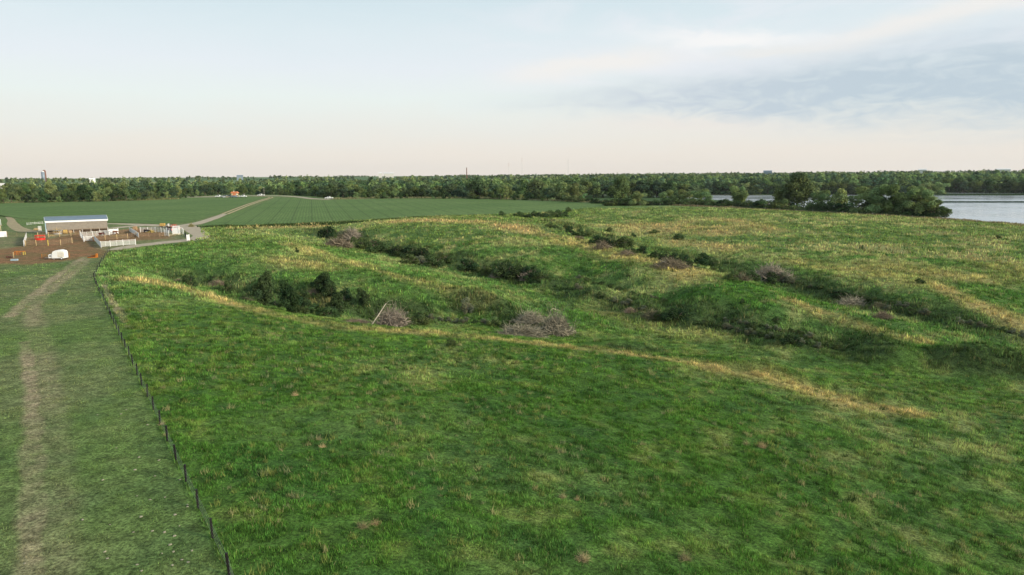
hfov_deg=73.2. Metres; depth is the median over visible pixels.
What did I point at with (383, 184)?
tree
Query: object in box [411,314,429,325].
shrub
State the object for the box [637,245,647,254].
shrub
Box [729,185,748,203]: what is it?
tree
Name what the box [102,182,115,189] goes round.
tree
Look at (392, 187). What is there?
tree
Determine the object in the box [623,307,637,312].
dead brush pile
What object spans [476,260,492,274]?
shrub
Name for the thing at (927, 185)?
tree
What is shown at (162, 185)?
tree
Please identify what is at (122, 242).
white gate
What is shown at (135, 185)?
tree
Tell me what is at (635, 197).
willow tree
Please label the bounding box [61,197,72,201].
shrub
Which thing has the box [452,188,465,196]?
tree
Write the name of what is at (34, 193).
tree
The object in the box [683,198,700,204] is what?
shrub
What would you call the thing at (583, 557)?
grass tussock
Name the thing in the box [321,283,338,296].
shrub
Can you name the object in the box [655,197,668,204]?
shrub
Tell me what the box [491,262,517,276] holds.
shrub
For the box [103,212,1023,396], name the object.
grass tufts
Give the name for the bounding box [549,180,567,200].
tree
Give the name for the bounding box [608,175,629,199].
tree
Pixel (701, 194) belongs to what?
willow tree
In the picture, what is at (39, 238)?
bale feeder
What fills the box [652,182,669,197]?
tree
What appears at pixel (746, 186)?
tree
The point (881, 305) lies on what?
dead brush pile
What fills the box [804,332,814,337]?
shrub
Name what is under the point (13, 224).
farm road
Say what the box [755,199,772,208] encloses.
shrub
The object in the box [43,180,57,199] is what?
tree
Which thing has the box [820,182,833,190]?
tree
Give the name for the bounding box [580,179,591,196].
tree
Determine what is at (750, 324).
shrub
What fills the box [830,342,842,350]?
shrub
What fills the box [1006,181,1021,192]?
tree
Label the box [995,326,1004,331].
shrub
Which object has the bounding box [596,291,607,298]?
shrub
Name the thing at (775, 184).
tree
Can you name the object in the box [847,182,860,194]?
tree
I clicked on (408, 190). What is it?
tree
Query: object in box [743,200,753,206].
shrub
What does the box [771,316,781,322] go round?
shrub
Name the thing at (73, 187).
tree
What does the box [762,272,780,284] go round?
shrub
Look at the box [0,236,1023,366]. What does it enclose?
grass
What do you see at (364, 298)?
cedar shrub
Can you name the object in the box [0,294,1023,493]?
grass
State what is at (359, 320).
dead brush pile
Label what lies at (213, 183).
tree
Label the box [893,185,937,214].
tree
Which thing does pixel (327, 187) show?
tree
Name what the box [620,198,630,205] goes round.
shrub
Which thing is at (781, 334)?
shrub
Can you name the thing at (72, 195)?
tree
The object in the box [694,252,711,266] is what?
shrub
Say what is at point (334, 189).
tree
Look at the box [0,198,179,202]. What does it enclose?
tall grass
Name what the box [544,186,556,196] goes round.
tree
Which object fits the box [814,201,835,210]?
shrub
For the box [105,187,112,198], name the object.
tree
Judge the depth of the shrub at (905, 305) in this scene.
143.85 m
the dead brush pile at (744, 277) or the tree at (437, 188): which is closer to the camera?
the dead brush pile at (744, 277)
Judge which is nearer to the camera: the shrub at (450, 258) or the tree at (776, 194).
the shrub at (450, 258)
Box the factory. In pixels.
[384,173,393,177]
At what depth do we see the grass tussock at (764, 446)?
64.16 m
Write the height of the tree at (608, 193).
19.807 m
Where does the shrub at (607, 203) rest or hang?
on the ground at (34, 514)
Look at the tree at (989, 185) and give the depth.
1097.63 m
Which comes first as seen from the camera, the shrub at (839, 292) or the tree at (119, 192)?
the shrub at (839, 292)
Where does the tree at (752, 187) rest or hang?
on the ground at (34, 514)
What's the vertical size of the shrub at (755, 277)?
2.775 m
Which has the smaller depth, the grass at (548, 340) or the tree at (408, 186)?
the grass at (548, 340)
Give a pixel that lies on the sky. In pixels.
(89, 88)
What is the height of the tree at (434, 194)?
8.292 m
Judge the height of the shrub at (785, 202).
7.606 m
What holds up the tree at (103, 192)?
on the ground at (34, 514)
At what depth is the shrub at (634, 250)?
202.39 m
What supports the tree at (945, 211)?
on the ground at (34, 514)
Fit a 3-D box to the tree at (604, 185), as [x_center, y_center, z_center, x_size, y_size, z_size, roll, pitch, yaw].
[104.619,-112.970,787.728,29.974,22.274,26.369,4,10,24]
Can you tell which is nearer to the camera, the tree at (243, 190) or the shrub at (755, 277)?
the shrub at (755, 277)
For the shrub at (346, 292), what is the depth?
141.47 m
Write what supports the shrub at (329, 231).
on the ground at (34, 514)
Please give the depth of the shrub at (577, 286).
166.77 m
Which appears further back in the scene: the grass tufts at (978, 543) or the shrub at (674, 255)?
the shrub at (674, 255)
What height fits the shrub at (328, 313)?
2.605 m
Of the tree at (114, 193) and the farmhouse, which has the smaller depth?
the tree at (114, 193)
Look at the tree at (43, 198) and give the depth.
579.89 m
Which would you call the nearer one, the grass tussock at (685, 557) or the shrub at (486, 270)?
the grass tussock at (685, 557)
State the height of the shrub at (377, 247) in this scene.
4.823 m
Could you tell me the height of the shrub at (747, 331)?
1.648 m
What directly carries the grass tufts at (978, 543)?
on the ground at (34, 514)
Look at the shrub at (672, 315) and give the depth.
140.90 m
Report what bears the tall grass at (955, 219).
on the ground at (34, 514)
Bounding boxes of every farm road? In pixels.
[6,217,45,231]
[108,225,139,228]
[109,226,209,249]
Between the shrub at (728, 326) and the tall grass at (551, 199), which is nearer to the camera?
the shrub at (728, 326)
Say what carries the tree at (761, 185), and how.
on the ground at (34, 514)
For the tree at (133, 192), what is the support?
on the ground at (34, 514)
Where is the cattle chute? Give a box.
[172,226,183,233]
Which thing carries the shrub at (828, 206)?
on the ground at (34, 514)
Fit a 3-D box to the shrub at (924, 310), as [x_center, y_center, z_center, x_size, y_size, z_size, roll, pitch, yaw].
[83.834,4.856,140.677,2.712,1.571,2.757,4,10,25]
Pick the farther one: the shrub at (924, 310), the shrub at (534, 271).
the shrub at (534, 271)
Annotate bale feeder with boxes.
[34,235,45,239]
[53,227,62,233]
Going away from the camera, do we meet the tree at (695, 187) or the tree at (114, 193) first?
the tree at (114, 193)
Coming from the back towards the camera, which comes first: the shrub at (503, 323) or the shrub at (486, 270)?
the shrub at (486, 270)
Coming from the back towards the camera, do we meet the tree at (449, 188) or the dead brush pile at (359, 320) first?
the tree at (449, 188)
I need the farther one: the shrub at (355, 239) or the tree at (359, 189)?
the tree at (359, 189)
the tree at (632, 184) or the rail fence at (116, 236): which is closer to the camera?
the rail fence at (116, 236)
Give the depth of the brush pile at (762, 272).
178.10 m
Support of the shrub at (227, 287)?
on the ground at (34, 514)
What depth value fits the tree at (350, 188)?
661.85 m
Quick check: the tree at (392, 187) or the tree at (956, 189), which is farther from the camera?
the tree at (956, 189)
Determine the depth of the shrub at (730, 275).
161.15 m
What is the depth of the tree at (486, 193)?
609.71 m
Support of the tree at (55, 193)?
on the ground at (34, 514)
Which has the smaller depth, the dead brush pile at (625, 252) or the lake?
the dead brush pile at (625, 252)
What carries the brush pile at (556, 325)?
on the ground at (34, 514)
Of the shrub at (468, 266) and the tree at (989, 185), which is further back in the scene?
the tree at (989, 185)
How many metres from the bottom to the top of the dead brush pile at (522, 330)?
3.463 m
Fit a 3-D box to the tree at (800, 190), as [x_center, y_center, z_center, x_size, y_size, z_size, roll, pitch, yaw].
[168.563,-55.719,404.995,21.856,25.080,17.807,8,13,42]
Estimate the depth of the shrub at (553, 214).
353.01 m
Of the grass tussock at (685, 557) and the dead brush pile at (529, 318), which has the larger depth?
the dead brush pile at (529, 318)
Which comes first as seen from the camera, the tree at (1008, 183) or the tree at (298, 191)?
the tree at (298, 191)
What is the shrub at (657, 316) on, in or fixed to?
on the ground at (34, 514)
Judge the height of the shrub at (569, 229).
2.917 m
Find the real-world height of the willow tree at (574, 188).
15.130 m
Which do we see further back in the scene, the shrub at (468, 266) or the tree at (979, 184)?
the tree at (979, 184)
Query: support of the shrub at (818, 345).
on the ground at (34, 514)
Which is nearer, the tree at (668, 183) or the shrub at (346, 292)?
the shrub at (346, 292)
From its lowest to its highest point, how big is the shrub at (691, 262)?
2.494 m
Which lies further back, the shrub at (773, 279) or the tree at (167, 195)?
the tree at (167, 195)
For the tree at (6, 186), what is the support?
on the ground at (34, 514)
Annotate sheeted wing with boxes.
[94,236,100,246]
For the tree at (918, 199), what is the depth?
349.74 m
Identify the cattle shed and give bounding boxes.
[44,215,107,233]
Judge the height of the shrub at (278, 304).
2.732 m
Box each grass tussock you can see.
[355,518,370,529]
[574,550,591,563]
[675,550,693,562]
[758,440,768,448]
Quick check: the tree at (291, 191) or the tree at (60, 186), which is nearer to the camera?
the tree at (60, 186)
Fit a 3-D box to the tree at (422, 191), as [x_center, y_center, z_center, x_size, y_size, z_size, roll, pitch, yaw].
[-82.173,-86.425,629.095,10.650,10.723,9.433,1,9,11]
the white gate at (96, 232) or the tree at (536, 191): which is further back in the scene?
the tree at (536, 191)
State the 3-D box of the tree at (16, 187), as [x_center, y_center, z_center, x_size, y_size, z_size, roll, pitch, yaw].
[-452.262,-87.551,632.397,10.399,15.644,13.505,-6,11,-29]
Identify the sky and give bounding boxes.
[0,0,1023,178]
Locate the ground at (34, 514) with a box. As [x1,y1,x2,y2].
[0,172,1023,574]
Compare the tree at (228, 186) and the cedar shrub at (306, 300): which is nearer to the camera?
the cedar shrub at (306, 300)
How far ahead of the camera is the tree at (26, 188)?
638.67 m
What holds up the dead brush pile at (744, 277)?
on the ground at (34, 514)
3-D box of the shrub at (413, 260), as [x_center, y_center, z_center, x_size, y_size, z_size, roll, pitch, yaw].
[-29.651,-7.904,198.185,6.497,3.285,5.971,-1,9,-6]
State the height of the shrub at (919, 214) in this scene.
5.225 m
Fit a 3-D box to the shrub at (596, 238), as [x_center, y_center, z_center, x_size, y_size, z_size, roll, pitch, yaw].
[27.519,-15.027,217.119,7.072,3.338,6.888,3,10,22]
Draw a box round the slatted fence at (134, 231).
[129,228,138,236]
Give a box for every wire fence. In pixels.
[93,249,233,574]
[679,204,1021,224]
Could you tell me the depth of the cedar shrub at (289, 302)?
118.34 m
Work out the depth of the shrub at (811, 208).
379.47 m
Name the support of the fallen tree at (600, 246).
on the ground at (34, 514)
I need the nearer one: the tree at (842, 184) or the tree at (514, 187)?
the tree at (514, 187)
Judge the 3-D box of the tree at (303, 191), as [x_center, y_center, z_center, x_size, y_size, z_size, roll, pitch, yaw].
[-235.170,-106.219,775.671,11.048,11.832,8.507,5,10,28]
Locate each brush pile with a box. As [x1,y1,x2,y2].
[207,278,224,285]
[239,295,255,300]
[308,288,320,293]
[322,235,355,247]
[344,317,375,323]
[368,300,416,327]
[490,322,554,337]
[506,305,547,323]
[518,265,533,281]
[615,249,634,255]
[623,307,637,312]
[636,307,663,319]
[723,269,753,280]
[864,301,892,309]
[871,309,893,319]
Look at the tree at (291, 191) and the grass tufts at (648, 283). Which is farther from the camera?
the tree at (291, 191)
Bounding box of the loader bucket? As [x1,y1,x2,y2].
[87,253,97,257]
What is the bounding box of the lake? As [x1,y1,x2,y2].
[654,193,1023,223]
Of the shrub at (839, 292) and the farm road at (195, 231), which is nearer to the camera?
the shrub at (839, 292)
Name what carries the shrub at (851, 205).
on the ground at (34, 514)
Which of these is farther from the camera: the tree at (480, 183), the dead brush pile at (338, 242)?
the tree at (480, 183)
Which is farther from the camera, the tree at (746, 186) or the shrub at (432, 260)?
the tree at (746, 186)
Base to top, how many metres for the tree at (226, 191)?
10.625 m
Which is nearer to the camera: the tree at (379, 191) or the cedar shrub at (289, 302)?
the cedar shrub at (289, 302)
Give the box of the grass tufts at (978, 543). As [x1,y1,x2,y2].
[114,306,1023,574]
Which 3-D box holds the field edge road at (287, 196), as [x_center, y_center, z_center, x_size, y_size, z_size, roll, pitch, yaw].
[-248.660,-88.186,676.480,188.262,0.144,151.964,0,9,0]
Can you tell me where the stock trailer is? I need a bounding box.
[48,249,67,259]
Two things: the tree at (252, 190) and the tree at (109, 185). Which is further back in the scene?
the tree at (252, 190)
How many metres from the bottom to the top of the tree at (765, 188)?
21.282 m
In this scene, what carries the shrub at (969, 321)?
on the ground at (34, 514)
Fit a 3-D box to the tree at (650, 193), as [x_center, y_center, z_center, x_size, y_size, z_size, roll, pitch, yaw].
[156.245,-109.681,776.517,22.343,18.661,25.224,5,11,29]
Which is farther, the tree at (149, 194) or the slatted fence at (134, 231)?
the tree at (149, 194)
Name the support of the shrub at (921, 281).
on the ground at (34, 514)
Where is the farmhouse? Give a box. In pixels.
[763,170,771,173]
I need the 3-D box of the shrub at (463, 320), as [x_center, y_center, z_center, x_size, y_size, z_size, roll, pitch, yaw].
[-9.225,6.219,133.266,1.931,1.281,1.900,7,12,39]
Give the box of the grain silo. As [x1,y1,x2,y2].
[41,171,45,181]
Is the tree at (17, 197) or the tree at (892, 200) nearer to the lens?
the tree at (892, 200)
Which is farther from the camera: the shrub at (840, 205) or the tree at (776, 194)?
the tree at (776, 194)
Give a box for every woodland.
[8,170,1023,199]
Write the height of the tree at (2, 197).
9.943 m
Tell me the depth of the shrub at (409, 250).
219.35 m
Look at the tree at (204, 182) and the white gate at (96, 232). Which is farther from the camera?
the tree at (204, 182)
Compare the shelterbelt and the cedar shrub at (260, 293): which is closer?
the cedar shrub at (260, 293)
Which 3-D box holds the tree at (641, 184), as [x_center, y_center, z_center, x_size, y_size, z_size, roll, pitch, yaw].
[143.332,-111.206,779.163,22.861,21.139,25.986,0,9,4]
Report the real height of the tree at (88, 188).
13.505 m
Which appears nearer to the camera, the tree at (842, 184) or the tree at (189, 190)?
the tree at (189, 190)
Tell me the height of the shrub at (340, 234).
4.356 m
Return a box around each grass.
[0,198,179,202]
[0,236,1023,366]
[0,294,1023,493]
[138,206,1023,265]
[197,215,442,226]
[333,196,613,202]
[669,204,1023,225]
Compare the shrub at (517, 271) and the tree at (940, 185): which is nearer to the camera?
the shrub at (517, 271)
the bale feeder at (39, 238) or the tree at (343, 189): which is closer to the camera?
the bale feeder at (39, 238)
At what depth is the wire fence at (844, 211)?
350.01 m
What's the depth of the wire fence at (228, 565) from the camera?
53.02 m
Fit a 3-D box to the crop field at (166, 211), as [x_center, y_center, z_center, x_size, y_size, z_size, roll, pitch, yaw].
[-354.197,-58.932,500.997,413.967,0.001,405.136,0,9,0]
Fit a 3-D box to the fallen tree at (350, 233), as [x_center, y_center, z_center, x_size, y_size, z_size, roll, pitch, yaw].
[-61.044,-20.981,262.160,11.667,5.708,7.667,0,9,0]
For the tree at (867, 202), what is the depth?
362.93 m
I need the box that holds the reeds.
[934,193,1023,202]
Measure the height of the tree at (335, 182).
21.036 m
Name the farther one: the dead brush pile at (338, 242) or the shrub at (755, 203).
the shrub at (755, 203)
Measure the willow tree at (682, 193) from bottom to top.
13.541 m
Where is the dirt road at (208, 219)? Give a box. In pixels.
[107,214,226,225]
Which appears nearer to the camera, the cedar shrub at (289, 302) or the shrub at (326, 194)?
the cedar shrub at (289, 302)
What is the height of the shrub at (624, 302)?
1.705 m
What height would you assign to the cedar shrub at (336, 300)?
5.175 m
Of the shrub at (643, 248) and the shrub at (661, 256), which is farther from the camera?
the shrub at (643, 248)
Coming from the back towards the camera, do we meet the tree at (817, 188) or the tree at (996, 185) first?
the tree at (996, 185)
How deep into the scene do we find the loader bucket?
175.52 m
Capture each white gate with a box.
[80,229,118,236]
[100,239,135,246]
[140,227,172,232]
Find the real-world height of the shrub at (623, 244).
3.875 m
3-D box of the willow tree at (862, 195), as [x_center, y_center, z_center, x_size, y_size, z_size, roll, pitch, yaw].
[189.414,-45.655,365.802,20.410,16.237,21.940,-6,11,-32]
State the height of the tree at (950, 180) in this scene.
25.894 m
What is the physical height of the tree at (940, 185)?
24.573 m
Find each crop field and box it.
[0,197,266,223]
[199,197,603,225]
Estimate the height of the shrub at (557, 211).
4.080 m
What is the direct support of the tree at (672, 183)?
on the ground at (34, 514)
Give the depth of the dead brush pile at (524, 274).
183.30 m
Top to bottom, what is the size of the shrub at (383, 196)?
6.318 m
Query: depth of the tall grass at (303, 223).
296.69 m
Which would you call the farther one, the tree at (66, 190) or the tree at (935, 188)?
the tree at (935, 188)
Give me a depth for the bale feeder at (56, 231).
249.91 m
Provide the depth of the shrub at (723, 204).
418.68 m
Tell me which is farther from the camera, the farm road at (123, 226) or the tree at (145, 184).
the tree at (145, 184)
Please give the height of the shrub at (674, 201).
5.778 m
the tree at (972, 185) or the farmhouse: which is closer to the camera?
the tree at (972, 185)
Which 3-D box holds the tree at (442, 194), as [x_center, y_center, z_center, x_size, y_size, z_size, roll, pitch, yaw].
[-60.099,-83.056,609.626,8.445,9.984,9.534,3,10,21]
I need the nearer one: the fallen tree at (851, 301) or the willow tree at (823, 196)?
the fallen tree at (851, 301)
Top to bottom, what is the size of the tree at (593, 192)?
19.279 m
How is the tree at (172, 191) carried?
on the ground at (34, 514)
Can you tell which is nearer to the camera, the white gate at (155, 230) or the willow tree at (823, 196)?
the white gate at (155, 230)
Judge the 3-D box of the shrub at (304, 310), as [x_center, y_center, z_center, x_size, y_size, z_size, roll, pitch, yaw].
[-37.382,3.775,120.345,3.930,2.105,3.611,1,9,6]
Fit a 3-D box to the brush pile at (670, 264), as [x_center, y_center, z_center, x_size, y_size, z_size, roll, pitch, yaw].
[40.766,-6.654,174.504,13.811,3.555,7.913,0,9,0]
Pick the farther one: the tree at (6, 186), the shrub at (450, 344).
the tree at (6, 186)
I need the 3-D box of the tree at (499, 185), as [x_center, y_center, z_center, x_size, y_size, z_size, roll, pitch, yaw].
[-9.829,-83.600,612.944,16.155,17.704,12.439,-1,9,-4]
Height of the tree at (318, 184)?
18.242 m
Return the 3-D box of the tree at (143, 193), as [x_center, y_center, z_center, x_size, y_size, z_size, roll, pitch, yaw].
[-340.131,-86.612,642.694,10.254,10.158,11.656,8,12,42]
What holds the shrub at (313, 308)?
on the ground at (34, 514)
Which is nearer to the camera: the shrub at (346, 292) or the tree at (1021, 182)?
the shrub at (346, 292)
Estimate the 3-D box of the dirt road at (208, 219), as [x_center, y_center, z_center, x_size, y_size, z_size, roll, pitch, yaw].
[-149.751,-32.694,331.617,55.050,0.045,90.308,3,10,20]
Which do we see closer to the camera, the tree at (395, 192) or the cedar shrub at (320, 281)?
the cedar shrub at (320, 281)
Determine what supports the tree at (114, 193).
on the ground at (34, 514)
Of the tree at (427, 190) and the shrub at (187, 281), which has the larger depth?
the tree at (427, 190)
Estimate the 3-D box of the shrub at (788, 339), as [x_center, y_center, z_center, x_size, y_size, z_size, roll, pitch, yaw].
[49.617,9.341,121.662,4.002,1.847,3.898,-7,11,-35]
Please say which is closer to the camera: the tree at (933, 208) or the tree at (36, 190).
the tree at (933, 208)
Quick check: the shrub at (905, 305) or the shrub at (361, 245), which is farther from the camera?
the shrub at (361, 245)
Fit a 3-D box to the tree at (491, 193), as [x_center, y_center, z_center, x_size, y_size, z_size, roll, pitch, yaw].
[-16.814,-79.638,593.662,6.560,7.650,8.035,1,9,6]
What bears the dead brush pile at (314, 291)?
on the ground at (34, 514)
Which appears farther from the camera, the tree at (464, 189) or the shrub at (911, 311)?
the tree at (464, 189)
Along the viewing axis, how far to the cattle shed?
256.67 m
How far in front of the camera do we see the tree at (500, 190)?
577.16 m
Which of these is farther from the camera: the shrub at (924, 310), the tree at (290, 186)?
the tree at (290, 186)
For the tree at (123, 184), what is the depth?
670.08 m
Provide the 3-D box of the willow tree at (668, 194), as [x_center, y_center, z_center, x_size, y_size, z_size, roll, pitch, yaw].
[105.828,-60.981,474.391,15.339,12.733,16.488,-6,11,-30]
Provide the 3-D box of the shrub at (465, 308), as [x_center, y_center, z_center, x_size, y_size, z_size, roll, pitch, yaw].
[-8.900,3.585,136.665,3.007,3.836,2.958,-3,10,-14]
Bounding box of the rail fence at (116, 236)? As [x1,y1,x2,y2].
[95,233,136,239]
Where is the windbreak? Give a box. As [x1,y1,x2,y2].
[0,231,6,236]
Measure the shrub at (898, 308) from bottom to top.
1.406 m
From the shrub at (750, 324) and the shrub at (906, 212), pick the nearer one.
the shrub at (750, 324)
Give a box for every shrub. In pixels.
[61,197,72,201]
[178,275,197,286]
[211,274,223,280]
[223,280,234,292]
[241,291,250,297]
[252,270,273,305]
[265,297,285,307]
[278,280,302,312]
[291,304,309,313]
[301,291,311,306]
[306,303,320,312]
[310,271,334,292]
[316,307,340,317]
[317,226,337,237]
[321,191,334,196]
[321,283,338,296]
[325,292,343,316]
[337,230,347,240]
[340,287,352,298]
[350,236,359,242]
[354,238,370,248]
[356,287,369,305]
[365,238,390,252]
[378,192,387,198]
[381,243,395,252]
[389,245,405,256]
[398,245,420,256]
[398,254,419,263]
[405,313,418,323]
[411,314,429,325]
[413,247,430,258]
[416,255,426,263]
[423,255,445,266]
[436,252,448,262]
[444,255,454,263]
[446,338,456,346]
[457,258,479,270]
[459,316,469,322]
[460,297,473,314]
[466,192,479,198]
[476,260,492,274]
[480,318,489,324]
[486,316,501,326]
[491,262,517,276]
[499,320,510,328]
[502,266,532,279]
[518,265,540,279]
[534,273,548,281]
[544,222,553,227]
[545,210,559,216]
[555,209,566,216]
[565,225,573,232]
[571,228,583,235]
[574,196,585,201]
[574,283,582,289]
[581,229,593,236]
[589,235,603,242]
[591,198,599,203]
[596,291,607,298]
[598,237,610,244]
[603,199,617,205]
[609,240,618,247]
[615,236,633,247]
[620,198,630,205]
[620,298,632,305]
[625,247,639,252]
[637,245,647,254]
[646,250,663,258]
[653,311,662,320]
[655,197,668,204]
[659,253,669,260]
[660,307,689,321]
[666,198,679,204]
[669,252,681,261]
[673,233,684,239]
[678,254,689,262]
[680,198,689,204]
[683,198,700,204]
[686,260,696,267]
[692,319,699,324]
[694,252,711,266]
[700,197,715,205]
[710,258,721,267]
[716,199,732,206]
[721,323,733,329]
[723,270,738,280]
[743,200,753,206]
[744,271,760,280]
[744,322,756,331]
[744,327,755,335]
[747,201,766,208]
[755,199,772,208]
[756,330,764,336]
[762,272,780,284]
[763,200,781,208]
[765,332,773,338]
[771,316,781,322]
[774,199,796,209]
[775,332,784,338]
[778,272,795,283]
[779,334,804,346]
[803,204,818,210]
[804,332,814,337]
[812,341,821,348]
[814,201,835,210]
[816,202,843,212]
[829,290,850,296]
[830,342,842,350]
[831,203,852,212]
[836,202,862,212]
[881,204,914,216]
[881,207,901,214]
[893,306,903,312]
[900,301,909,307]
[904,306,917,313]
[913,210,940,216]
[915,278,925,283]
[916,308,930,314]
[919,209,942,216]
[940,315,951,321]
[955,317,964,322]
[965,319,973,324]
[976,321,988,327]
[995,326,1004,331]
[1006,327,1015,333]
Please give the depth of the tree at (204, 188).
769.88 m
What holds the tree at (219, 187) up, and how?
on the ground at (34, 514)
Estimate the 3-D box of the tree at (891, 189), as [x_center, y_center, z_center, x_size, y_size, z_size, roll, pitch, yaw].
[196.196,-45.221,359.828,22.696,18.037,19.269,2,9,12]
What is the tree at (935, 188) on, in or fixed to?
on the ground at (34, 514)
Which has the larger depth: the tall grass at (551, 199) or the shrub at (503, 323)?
the tall grass at (551, 199)
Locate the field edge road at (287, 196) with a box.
[203,195,330,199]
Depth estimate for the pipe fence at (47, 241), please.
208.21 m
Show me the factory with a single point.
(388, 175)
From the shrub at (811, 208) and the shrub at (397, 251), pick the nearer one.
the shrub at (397, 251)
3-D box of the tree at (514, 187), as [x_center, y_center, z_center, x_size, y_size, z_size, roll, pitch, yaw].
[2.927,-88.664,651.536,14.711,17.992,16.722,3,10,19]
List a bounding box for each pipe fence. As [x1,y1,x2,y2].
[24,238,72,245]
[37,230,80,236]
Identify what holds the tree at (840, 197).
on the ground at (34, 514)
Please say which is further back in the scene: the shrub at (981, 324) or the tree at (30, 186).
the tree at (30, 186)
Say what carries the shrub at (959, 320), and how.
on the ground at (34, 514)
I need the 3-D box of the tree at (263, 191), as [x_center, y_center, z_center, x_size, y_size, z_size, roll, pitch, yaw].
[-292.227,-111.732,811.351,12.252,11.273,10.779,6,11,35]
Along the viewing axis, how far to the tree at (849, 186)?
1057.07 m
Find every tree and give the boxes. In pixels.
[0,182,12,198]
[0,192,7,202]
[5,189,16,201]
[11,184,24,195]
[14,194,20,201]
[18,190,25,200]
[19,182,30,196]
[27,184,35,199]
[30,188,38,194]
[31,192,40,200]
[33,191,49,201]
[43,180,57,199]
[50,190,60,199]
[54,182,67,192]
[61,188,69,197]
[64,191,77,200]
[68,183,79,197]
[74,184,93,199]
[86,186,94,197]
[92,190,102,201]
[96,188,107,197]
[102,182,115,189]
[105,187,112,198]
[108,190,119,200]
[112,190,122,198]
[118,182,131,198]
[121,188,130,198]
[128,181,145,191]
[128,189,137,198]
[140,181,152,192]
[140,189,153,196]
[146,192,153,198]
[150,185,159,192]
[156,180,168,196]
[162,191,169,197]
[167,187,178,195]
[175,185,181,196]
[186,187,193,194]
[198,184,211,194]
[200,180,211,193]
[205,184,216,194]
[209,181,218,194]
[213,184,223,194]
[221,188,228,194]
[225,182,233,194]
[238,187,247,194]
[246,186,256,194]
[258,188,269,194]
[267,186,275,194]
[276,185,283,194]
[286,183,295,194]
[286,188,294,194]
[295,189,301,195]
[300,188,306,195]
[308,182,322,190]
[310,185,319,196]
[316,186,324,195]
[323,180,341,196]
[323,183,333,196]
[330,184,339,194]
[334,184,347,196]
[339,226,362,239]
[345,185,352,196]
[349,189,355,196]
[354,186,364,197]
[366,188,374,196]
[371,184,381,195]
[375,187,385,195]
[380,182,389,191]
[385,189,390,196]
[389,184,398,196]
[391,188,398,196]
[397,187,406,196]
[402,189,411,196]
[405,183,413,192]
[411,186,419,196]
[412,184,432,196]
[416,187,427,196]
[430,185,441,196]
[431,190,439,198]
[438,188,447,198]
[440,183,456,195]
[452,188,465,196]
[456,185,468,195]
[464,179,482,194]
[469,180,487,195]
[480,186,489,196]
[486,183,496,196]
[489,190,495,197]
[493,183,503,196]
[494,187,506,199]
[502,184,514,197]
[511,184,517,192]
[516,185,528,192]
[526,179,548,192]
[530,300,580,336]
[533,189,541,198]
[540,185,548,198]
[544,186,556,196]
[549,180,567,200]
[562,182,585,199]
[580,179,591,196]
[587,182,604,197]
[593,179,612,197]
[593,239,612,249]
[604,182,613,197]
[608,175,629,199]
[627,181,636,197]
[628,191,646,205]
[633,180,649,193]
[639,182,657,197]
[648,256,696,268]
[652,180,666,197]
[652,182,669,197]
[657,190,676,201]
[665,180,678,194]
[669,182,682,194]
[674,189,694,200]
[678,183,689,189]
[684,184,700,197]
[689,189,713,201]
[705,181,716,190]
[708,181,722,193]
[717,183,728,193]
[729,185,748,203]
[741,182,751,191]
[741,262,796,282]
[746,181,762,193]
[754,180,769,193]
[758,181,773,193]
[767,185,790,204]
[771,182,780,192]
[779,171,818,206]
[806,190,832,205]
[811,181,822,193]
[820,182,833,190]
[829,180,838,193]
[830,188,847,205]
[834,291,868,307]
[836,181,849,192]
[846,184,853,194]
[846,186,884,213]
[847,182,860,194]
[863,196,888,207]
[866,183,910,211]
[888,196,913,212]
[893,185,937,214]
[899,186,908,192]
[910,195,928,212]
[918,182,936,194]
[923,199,943,213]
[931,184,943,193]
[934,181,950,192]
[938,206,952,216]
[941,177,956,191]
[945,177,970,192]
[955,180,971,192]
[966,180,985,192]
[969,182,981,192]
[984,179,994,192]
[992,182,1002,192]
[994,183,1011,192]
[999,179,1023,192]
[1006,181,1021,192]
[1018,180,1023,192]
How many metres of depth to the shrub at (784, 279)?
175.31 m
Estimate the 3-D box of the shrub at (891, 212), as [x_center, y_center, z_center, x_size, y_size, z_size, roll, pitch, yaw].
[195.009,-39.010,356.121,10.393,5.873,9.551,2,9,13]
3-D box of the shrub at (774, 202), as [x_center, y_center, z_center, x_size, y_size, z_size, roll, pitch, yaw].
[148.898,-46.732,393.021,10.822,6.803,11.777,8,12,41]
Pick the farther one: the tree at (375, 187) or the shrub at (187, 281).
the tree at (375, 187)
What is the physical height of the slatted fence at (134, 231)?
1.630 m
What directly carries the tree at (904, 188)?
on the ground at (34, 514)
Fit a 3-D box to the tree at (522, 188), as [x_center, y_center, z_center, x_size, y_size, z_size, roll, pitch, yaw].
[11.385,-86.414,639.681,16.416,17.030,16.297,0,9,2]
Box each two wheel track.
[221,196,269,213]
[227,196,272,213]
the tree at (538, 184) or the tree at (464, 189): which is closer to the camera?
the tree at (538, 184)
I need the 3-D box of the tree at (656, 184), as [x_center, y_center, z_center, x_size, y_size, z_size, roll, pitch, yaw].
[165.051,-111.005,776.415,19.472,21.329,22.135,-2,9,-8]
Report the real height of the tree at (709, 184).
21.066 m
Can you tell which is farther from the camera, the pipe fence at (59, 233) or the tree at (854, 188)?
the tree at (854, 188)
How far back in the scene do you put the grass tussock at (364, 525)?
40.97 m
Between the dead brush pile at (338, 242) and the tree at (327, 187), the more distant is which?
the tree at (327, 187)
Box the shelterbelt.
[12,170,1018,180]

